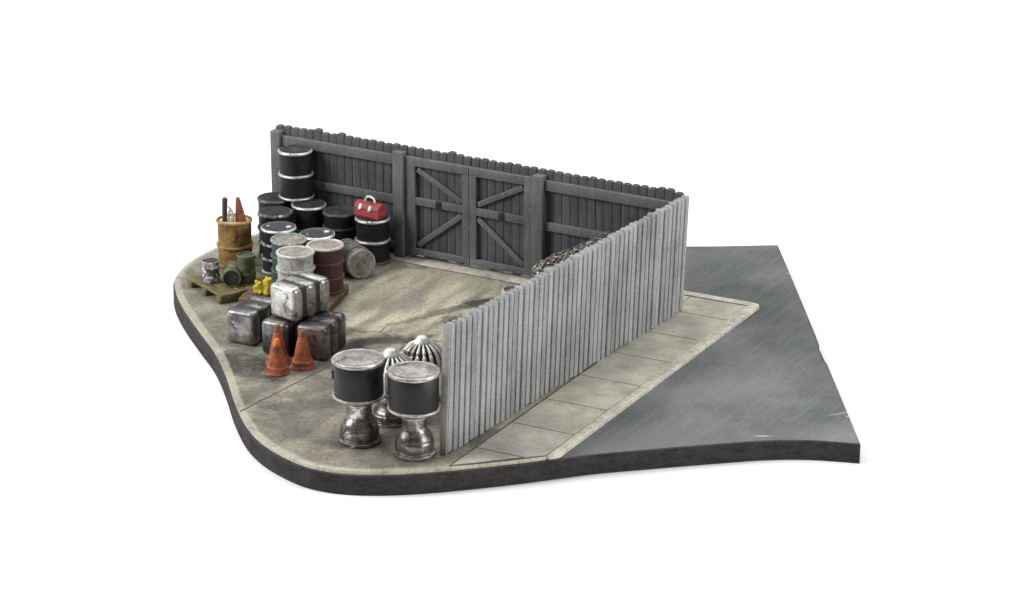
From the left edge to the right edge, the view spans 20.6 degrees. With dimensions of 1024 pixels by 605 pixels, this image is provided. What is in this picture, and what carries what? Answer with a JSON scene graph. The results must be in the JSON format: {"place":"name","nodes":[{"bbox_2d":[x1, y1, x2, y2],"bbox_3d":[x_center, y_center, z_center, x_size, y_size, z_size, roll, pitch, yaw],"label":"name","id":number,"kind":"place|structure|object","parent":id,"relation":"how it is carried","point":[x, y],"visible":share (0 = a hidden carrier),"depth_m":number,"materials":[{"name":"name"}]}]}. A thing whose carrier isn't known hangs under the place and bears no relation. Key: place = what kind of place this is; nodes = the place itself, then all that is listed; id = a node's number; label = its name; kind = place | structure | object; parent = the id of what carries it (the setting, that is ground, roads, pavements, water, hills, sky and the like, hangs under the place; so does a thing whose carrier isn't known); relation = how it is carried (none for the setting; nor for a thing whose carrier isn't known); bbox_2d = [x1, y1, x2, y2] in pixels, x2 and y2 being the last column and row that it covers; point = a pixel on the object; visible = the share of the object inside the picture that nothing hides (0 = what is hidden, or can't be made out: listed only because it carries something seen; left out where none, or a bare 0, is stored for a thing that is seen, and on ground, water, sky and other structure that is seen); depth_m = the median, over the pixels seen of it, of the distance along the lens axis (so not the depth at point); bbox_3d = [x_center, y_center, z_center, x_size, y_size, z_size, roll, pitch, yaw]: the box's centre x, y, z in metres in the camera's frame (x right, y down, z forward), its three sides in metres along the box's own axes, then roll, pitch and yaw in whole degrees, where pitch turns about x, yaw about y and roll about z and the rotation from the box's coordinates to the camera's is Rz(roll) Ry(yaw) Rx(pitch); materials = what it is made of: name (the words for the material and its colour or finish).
{"place":"outdoors","nodes":[
{"label":"outdoors","id":0,"kind":"place"},
{"bbox_2d":[174,233,692,474],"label":"yard floor","id":1,"kind":"structure","parent":0,"point":[398,306],"depth_m":90.00,"materials":[{"name":"concrete"}]},
{"bbox_2d":[187,270,271,303],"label":"wooden pallet","id":2,"kind":"object","parent":1,"relation":"on","point":[222,291],"visible":0.56,"depth_m":95.69,"materials":[{"name":"brown wood"}]},
{"bbox_2d":[202,257,219,283],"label":"metal can","id":3,"kind":"object","parent":2,"relation":"on","point":[210,268],"visible":1,"depth_m":95.94,"materials":[{"name":"silver metal"}]},
{"bbox_2d":[222,261,240,286],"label":"metal can","id":4,"kind":"object","parent":2,"relation":"on","point":[231,275],"visible":1,"depth_m":95.69,"materials":[{"name":"green metal"}]},
{"bbox_2d":[237,251,255,283],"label":"metal can","id":5,"kind":"object","parent":2,"relation":"on","point":[246,262],"visible":0.99,"depth_m":95.90,"materials":[{"name":"green metal"}]},
{"bbox_2d":[216,214,253,267],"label":"steel drum","id":6,"kind":"object","parent":1,"relation":"on","point":[234,238],"visible":0.75,"depth_m":98.35,"materials":[{"name":"paint"}]},
{"bbox_2d":[222,197,227,221],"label":"tool handle","id":7,"kind":"object","parent":6,"relation":"on","point":[224,208],"visible":1,"depth_m":98.19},
{"bbox_2d":[227,206,233,221],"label":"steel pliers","id":8,"kind":"object","parent":6,"relation":"on","point":[232,214],"visible":1,"depth_m":98.23,"materials":[{"name":"silver metal"}]},
{"bbox_2d":[235,197,246,221],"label":"traffic cone","id":9,"kind":"object","parent":6,"relation":"on","point":[239,214],"visible":1,"depth_m":98.27,"materials":[{"name":"orange plastic"}]},
{"bbox_2d":[227,295,272,345],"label":"ribbed tank","id":10,"kind":"object","parent":1,"relation":"on","point":[246,318],"visible":0.79,"depth_m":91.20,"materials":[{"name":"metal"}]},
{"bbox_2d":[257,206,292,256],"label":"steel drum","id":11,"kind":"object","parent":1,"relation":"on","point":[272,214],"visible":0.38,"depth_m":99.38,"materials":[{"name":"black paint"}]},
{"bbox_2d":[257,192,292,229],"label":"steel drum","id":12,"kind":"object","parent":1,"relation":"on","point":[268,199],"visible":0.3,"depth_m":100.63,"materials":[{"name":"black paint"}]},
{"bbox_2d":[265,338,289,376],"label":"traffic cone","id":13,"kind":"object","parent":1,"relation":"on","point":[277,365],"visible":1,"depth_m":88.61,"materials":[{"name":"orange plastic"}]},
{"bbox_2d":[260,221,296,275],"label":"steel drum","id":14,"kind":"object","parent":1,"relation":"on","point":[269,230],"visible":0.59,"depth_m":97.75,"materials":[{"name":"black paint"}]},
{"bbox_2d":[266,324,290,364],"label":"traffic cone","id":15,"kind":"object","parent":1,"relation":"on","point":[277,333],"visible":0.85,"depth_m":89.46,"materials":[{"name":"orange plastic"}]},
{"bbox_2d":[262,315,307,354],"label":"ribbed tank","id":16,"kind":"object","parent":1,"relation":"on","point":[289,330],"visible":0.52,"depth_m":90.22,"materials":[{"name":"metal"}]},
{"bbox_2d":[271,272,328,320],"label":"ribbed tank","id":17,"kind":"object","parent":16,"relation":"on","point":[300,296],"visible":1,"depth_m":90.13,"materials":[{"name":"metal"}]},
{"bbox_2d":[240,366,329,411],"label":"yard joint","id":18,"kind":"object","parent":1,"relation":"on","point":[283,389],"visible":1,"depth_m":87.58,"materials":[{"name":"grey concrete"}]},
{"bbox_2d":[238,277,348,310],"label":"wooden pallet","id":19,"kind":"object","parent":1,"relation":"on","point":[335,300],"visible":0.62,"depth_m":94.93,"materials":[{"name":"brown wood"}]},
{"bbox_2d":[253,280,262,294],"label":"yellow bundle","id":20,"kind":"object","parent":19,"relation":"on","point":[257,287],"visible":1,"depth_m":94.92,"materials":[{"name":"yellow plastic"}]},
{"bbox_2d":[263,276,271,295],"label":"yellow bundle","id":21,"kind":"object","parent":19,"relation":"on","point":[267,287],"visible":0.95,"depth_m":94.68,"materials":[{"name":"yellow plastic"}]},
{"bbox_2d":[270,233,306,283],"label":"steel drum","id":22,"kind":"object","parent":19,"relation":"on","point":[278,241],"visible":0.45,"depth_m":95.43,"materials":[{"name":"green paint"}]},
{"bbox_2d":[276,245,315,281],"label":"steel drum","id":23,"kind":"object","parent":19,"relation":"on","point":[295,260],"visible":0.58,"depth_m":93.90,"materials":[{"name":"white paint"}]},
{"bbox_2d":[306,239,344,294],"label":"steel drum","id":24,"kind":"object","parent":19,"relation":"on","point":[328,259],"visible":0.68,"depth_m":94.70,"materials":[{"name":"red paint"}]},
{"bbox_2d":[290,329,315,370],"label":"traffic cone","id":25,"kind":"object","parent":1,"relation":"on","point":[302,359],"visible":1,"depth_m":89.11,"materials":[{"name":"orange plastic"}]},
{"bbox_2d":[291,199,326,233],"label":"steel drum","id":26,"kind":"object","parent":1,"relation":"on","point":[307,214],"visible":0.57,"depth_m":99.86,"materials":[{"name":"black paint"}]},
{"bbox_2d":[278,144,313,201],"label":"steel drum","id":27,"kind":"object","parent":26,"relation":"on","point":[295,172],"visible":1,"depth_m":100.16,"materials":[{"name":"black paint"}]},
{"bbox_2d":[299,228,334,243],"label":"steel drum","id":28,"kind":"object","parent":1,"relation":"on","point":[310,234],"visible":0.31,"depth_m":97.12,"materials":[{"name":"black paint"}]},
{"bbox_2d":[297,310,345,360],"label":"ribbed tank","id":29,"kind":"object","parent":1,"relation":"on","point":[325,331],"visible":0.87,"depth_m":89.93,"materials":[{"name":"metal"}]},
{"bbox_2d":[322,205,355,240],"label":"steel drum","id":30,"kind":"object","parent":1,"relation":"on","point":[339,221],"visible":0.65,"depth_m":99.29,"materials":[{"name":"black paint"}]},
{"bbox_2d":[270,124,409,257],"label":"plank fence","id":31,"kind":"object","parent":1,"relation":"on","point":[349,170],"visible":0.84,"depth_m":99.97,"materials":[{"name":"grey wood"}]},
{"bbox_2d":[405,146,538,276],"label":"double gate","id":32,"kind":"structure","parent":31,"relation":"attached to","point":[467,210],"depth_m":97.91,"materials":[{"name":"grey wood"}]},
{"bbox_2d":[340,238,374,278],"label":"steel drum","id":33,"kind":"object","parent":1,"relation":"on","point":[359,261],"visible":0.89,"depth_m":97.41,"materials":[{"name":"grey metal"}]},
{"bbox_2d":[332,349,385,448],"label":"cowl vent","id":34,"kind":"object","parent":1,"relation":"on","point":[358,378],"visible":1,"depth_m":82.66,"materials":[{"name":"metal"}]},
{"bbox_2d":[354,214,390,265],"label":"steel drum","id":35,"kind":"object","parent":1,"relation":"on","point":[373,237],"visible":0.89,"depth_m":98.68,"materials":[{"name":"black paint"}]},
{"bbox_2d":[354,195,385,219],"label":"toolbox","id":36,"kind":"object","parent":35,"relation":"on","point":[365,208],"visible":1,"depth_m":98.60,"materials":[{"name":"red metal"}]},
{"bbox_2d":[372,347,411,427],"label":"turbine vent","id":37,"kind":"object","parent":1,"relation":"on","point":[383,415],"visible":0.34,"depth_m":84.58,"materials":[{"name":"metal"}]},
{"bbox_2d":[387,361,440,461],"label":"cowl vent","id":38,"kind":"object","parent":1,"relation":"on","point":[413,403],"visible":1,"depth_m":81.70,"materials":[{"name":"metal"}]},
{"bbox_2d":[401,335,441,403],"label":"turbine vent","id":39,"kind":"object","parent":1,"relation":"on","point":[423,348],"visible":0.34,"depth_m":85.51,"materials":[{"name":"metal"}]},
{"bbox_2d":[390,252,531,284],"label":"threshold","id":40,"kind":"object","parent":1,"relation":"on","point":[471,270],"visible":0.42,"depth_m":98.54,"materials":[{"name":"grey concrete"}]},
{"bbox_2d":[531,231,610,277],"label":"wire roll","id":41,"kind":"object","parent":1,"relation":"on","point":[552,260],"visible":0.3,"depth_m":95.00,"materials":[{"name":"silver metal"}]},
{"bbox_2d":[532,168,683,277],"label":"plank fence","id":42,"kind":"object","parent":1,"relation":"on","point":[569,210],"visible":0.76,"depth_m":95.55,"materials":[{"name":"grey wood"}]},
{"bbox_2d":[501,285,516,293],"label":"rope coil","id":43,"kind":"object","parent":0,"point":[505,288],"visible":0.28,"depth_m":96.19,"materials":[{"name":"beige fabric"}]},
{"bbox_2d":[0,0,1023,604],"bbox_3d":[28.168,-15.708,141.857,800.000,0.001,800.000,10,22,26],"label":"table","id":44,"kind":"object","parent":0,"point":[858,164],"depth_m":101.89,"materials":[{"name":"white"}]},
{"bbox_2d":[173,245,860,495],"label":"base board","id":45,"kind":"object","parent":44,"relation":"on","point":[438,482],"visible":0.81,"depth_m":83.18,"materials":[{"name":"black"}]},
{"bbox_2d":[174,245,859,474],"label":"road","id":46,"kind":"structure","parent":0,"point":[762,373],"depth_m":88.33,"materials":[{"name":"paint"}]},
{"bbox_2d":[449,291,758,465],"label":"pavement","id":47,"kind":"structure","parent":0,"point":[564,419],"depth_m":87.96,"materials":[{"name":"beige concrete"}]},
{"bbox_2d":[439,195,688,455],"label":"picket fence","id":48,"kind":"object","parent":47,"relation":"on","point":[510,352],"visible":1,"depth_m":86.93,"materials":[{"name":"grey wood"}]}
]}

